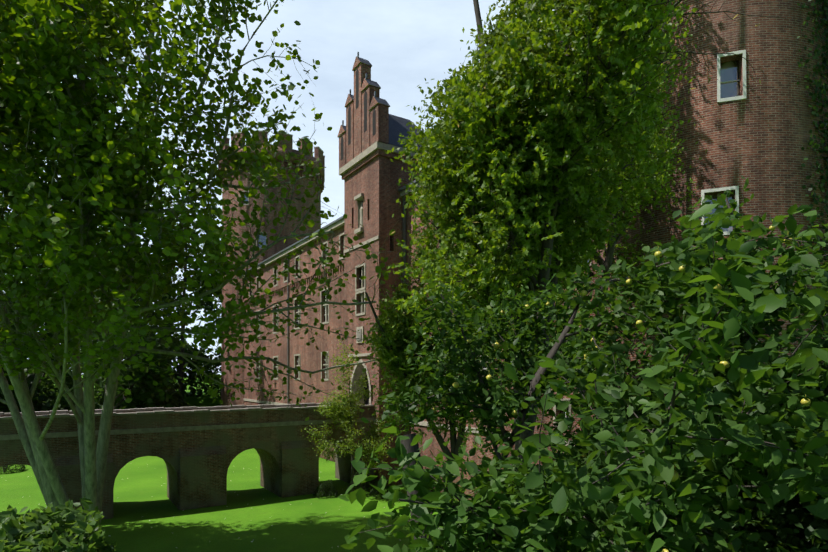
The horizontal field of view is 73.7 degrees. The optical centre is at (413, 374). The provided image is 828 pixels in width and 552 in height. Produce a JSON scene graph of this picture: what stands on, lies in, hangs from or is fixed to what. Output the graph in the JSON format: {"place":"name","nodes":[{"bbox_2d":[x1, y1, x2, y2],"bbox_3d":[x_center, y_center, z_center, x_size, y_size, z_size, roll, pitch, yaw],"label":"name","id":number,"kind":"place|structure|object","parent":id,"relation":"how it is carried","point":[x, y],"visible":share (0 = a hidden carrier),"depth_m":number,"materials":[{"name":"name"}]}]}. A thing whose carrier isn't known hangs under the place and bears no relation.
{"place":"outdoors","nodes":[
{"label":"outdoors","id":0,"kind":"place"},
{"bbox_2d":[6,157,59,334],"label":"tree","id":1,"kind":"object","parent":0,"point":[22,259],"depth_m":82.09,"materials":[{"name":"green plant"}]},
{"bbox_2d":[0,375,467,551],"bbox_3d":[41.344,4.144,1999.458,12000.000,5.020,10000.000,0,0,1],"label":"ground","id":2,"kind":"structure","parent":0,"point":[300,523],"depth_m":26.12,"materials":[{"name":"green plant"}]},
{"bbox_2d":[0,464,25,473],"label":"bush","id":3,"kind":"object","parent":2,"relation":"on","point":[17,465],"depth_m":37.28,"materials":[{"name":"green plant"}]},
{"bbox_2d":[0,288,52,411],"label":"tree","id":4,"kind":"object","parent":2,"relation":"on","point":[12,326],"visible":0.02,"depth_m":51.40,"materials":[{"name":"green plant"}]},
{"bbox_2d":[0,354,75,412],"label":"tree","id":5,"kind":"object","parent":2,"relation":"on","point":[49,388],"depth_m":55.54,"materials":[{"name":"green plant"}]},
{"bbox_2d":[12,328,82,397],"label":"tree","id":6,"kind":"object","parent":2,"relation":"on","point":[55,361],"depth_m":66.63,"materials":[{"name":"green plant"}]},
{"bbox_2d":[5,115,106,359],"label":"tree","id":7,"kind":"object","parent":2,"relation":"on","point":[49,334],"depth_m":67.28,"materials":[{"name":"green plant"}]},
{"bbox_2d":[0,496,117,551],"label":"shrub","id":8,"kind":"object","parent":2,"relation":"on","point":[32,534],"depth_m":4.16,"materials":[{"name":"green plant"}]},
{"bbox_2d":[42,140,154,398],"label":"tree","id":9,"kind":"object","parent":2,"relation":"on","point":[95,340],"depth_m":62.03,"materials":[{"name":"green plant"}]},
{"bbox_2d":[69,175,205,409],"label":"tree","id":10,"kind":"object","parent":2,"relation":"on","point":[151,374],"depth_m":53.38,"materials":[{"name":"green plant"}]},
{"bbox_2d":[94,366,190,409],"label":"bush","id":11,"kind":"object","parent":2,"relation":"on","point":[175,401],"depth_m":56.11,"materials":[{"name":"green plant"}]},
{"bbox_2d":[94,332,220,397],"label":"tree","id":12,"kind":"object","parent":2,"relation":"on","point":[190,349],"depth_m":73.82,"materials":[{"name":"green plant"}]},
{"bbox_2d":[122,108,212,366],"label":"tree","id":13,"kind":"object","parent":2,"relation":"on","point":[189,264],"depth_m":89.91,"materials":[{"name":"green plant"}]},
{"bbox_2d":[125,128,221,399],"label":"tree","id":14,"kind":"object","parent":2,"relation":"on","point":[211,305],"depth_m":69.92,"materials":[{"name":"green plant"}]},
{"bbox_2d":[0,403,374,519],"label":"bridge","id":15,"kind":"structure","parent":2,"relation":"on","point":[197,450],"depth_m":27.68,"materials":[{"name":"brick"}]},
{"bbox_2d":[0,0,408,543],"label":"tree","id":16,"kind":"object","parent":2,"relation":"on","point":[17,84],"depth_m":16.89,"materials":[{"name":"green plant"}]},
{"bbox_2d":[216,117,272,316],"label":"tree","id":17,"kind":"object","parent":2,"relation":"on","point":[246,129],"depth_m":84.20,"materials":[{"name":"green plant"}]},
{"bbox_2d":[313,479,337,498],"bbox_3d":[-4.830,6.175,29.993,1.330,1.044,1.358,0,0,1],"label":"box ball","id":18,"kind":"object","parent":2,"relation":"on","point":[322,484],"depth_m":29.79,"materials":[{"name":"green plant"}]},
{"bbox_2d":[301,340,395,491],"bbox_3d":[-3.493,2.358,30.106,5.222,8.878,4.129,0,0,1],"label":"small tree","id":19,"kind":"object","parent":2,"relation":"on","point":[341,410],"depth_m":29.82,"materials":[{"name":"green plant"}]},
{"bbox_2d":[345,472,374,494],"bbox_3d":[-2.964,6.034,30.961,1.726,1.354,1.786,0,0,1],"label":"box ball","id":20,"kind":"object","parent":2,"relation":"on","point":[366,485],"depth_m":30.66,"materials":[{"name":"green plant"}]},
{"bbox_2d":[370,479,393,498],"bbox_3d":[-1.659,6.154,30.128,1.530,1.122,1.620,0,0,1],"label":"box ball","id":21,"kind":"object","parent":2,"relation":"on","point":[372,493],"depth_m":29.87,"materials":[{"name":"green plant"}]},
{"bbox_2d":[241,52,597,504],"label":"castle walls","id":22,"kind":"structure","parent":2,"relation":"on","point":[371,173],"depth_m":34.81,"materials":[{"name":"brick"}]},
{"bbox_2d":[358,169,637,541],"bbox_3d":[1.740,0.021,15.086,7.435,13.614,5.431,0,0,45],"label":"robinia","id":23,"kind":"object","parent":2,"relation":"on","point":[399,334],"depth_m":15.14,"materials":[{"name":"green plant"}]},
{"bbox_2d":[338,176,827,551],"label":"bush","id":24,"kind":"object","parent":2,"relation":"on","point":[645,476],"depth_m":2.95,"materials":[{"name":"green plant"}]},
{"bbox_2d":[442,358,810,551],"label":"apples","id":25,"kind":"object","parent":24,"relation":"attached to","point":[804,401],"visible":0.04,"depth_m":3.14,"materials":[{"name":"yellow food"}]},
{"bbox_2d":[385,0,785,474],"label":"robinia","id":26,"kind":"object","parent":2,"relation":"on","point":[515,177],"depth_m":8.90,"materials":[{"name":"green plant"}]},
{"bbox_2d":[391,0,760,304],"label":"robinia pods","id":27,"kind":"object","parent":26,"relation":"attached to","point":[709,79],"visible":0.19,"depth_m":8.85,"materials":[{"name":"green plant"}]},
{"bbox_2d":[380,197,827,551],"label":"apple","id":28,"kind":"object","parent":2,"relation":"on","point":[676,253],"depth_m":5.88,"materials":[{"name":"green plant"}]},
{"bbox_2d":[429,219,792,457],"bbox_3d":[1.567,0.727,6.027,2.807,3.803,3.736,0,0,1],"label":"apple fruit","id":29,"kind":"object","parent":28,"relation":"attached to","point":[658,254],"visible":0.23,"depth_m":5.68,"materials":[{"name":"food"}]},
{"bbox_2d":[547,0,700,434],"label":"robinia","id":30,"kind":"object","parent":2,"relation":"on","point":[644,203],"depth_m":16.31,"materials":[{"name":"green plant"}]},
{"bbox_2d":[592,0,827,421],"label":"tower","id":31,"kind":"structure","parent":2,"relation":"on","point":[752,129],"depth_m":17.39,"materials":[{"name":"brick"}]},
{"bbox_2d":[797,0,827,363],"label":"ivy leaves","id":32,"kind":"object","parent":31,"relation":"attached to","point":[823,88],"visible":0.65,"depth_m":17.36,"materials":[{"name":"green plant"}]},
{"bbox_2d":[218,130,324,405],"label":"tower","id":33,"kind":"structure","parent":0,"point":[228,377],"depth_m":63.10,"materials":[{"name":"brick"}]},
{"bbox_2d":[0,0,555,374],"label":"sky","id":34,"kind":"structure","parent":0,"point":[405,43],"materials":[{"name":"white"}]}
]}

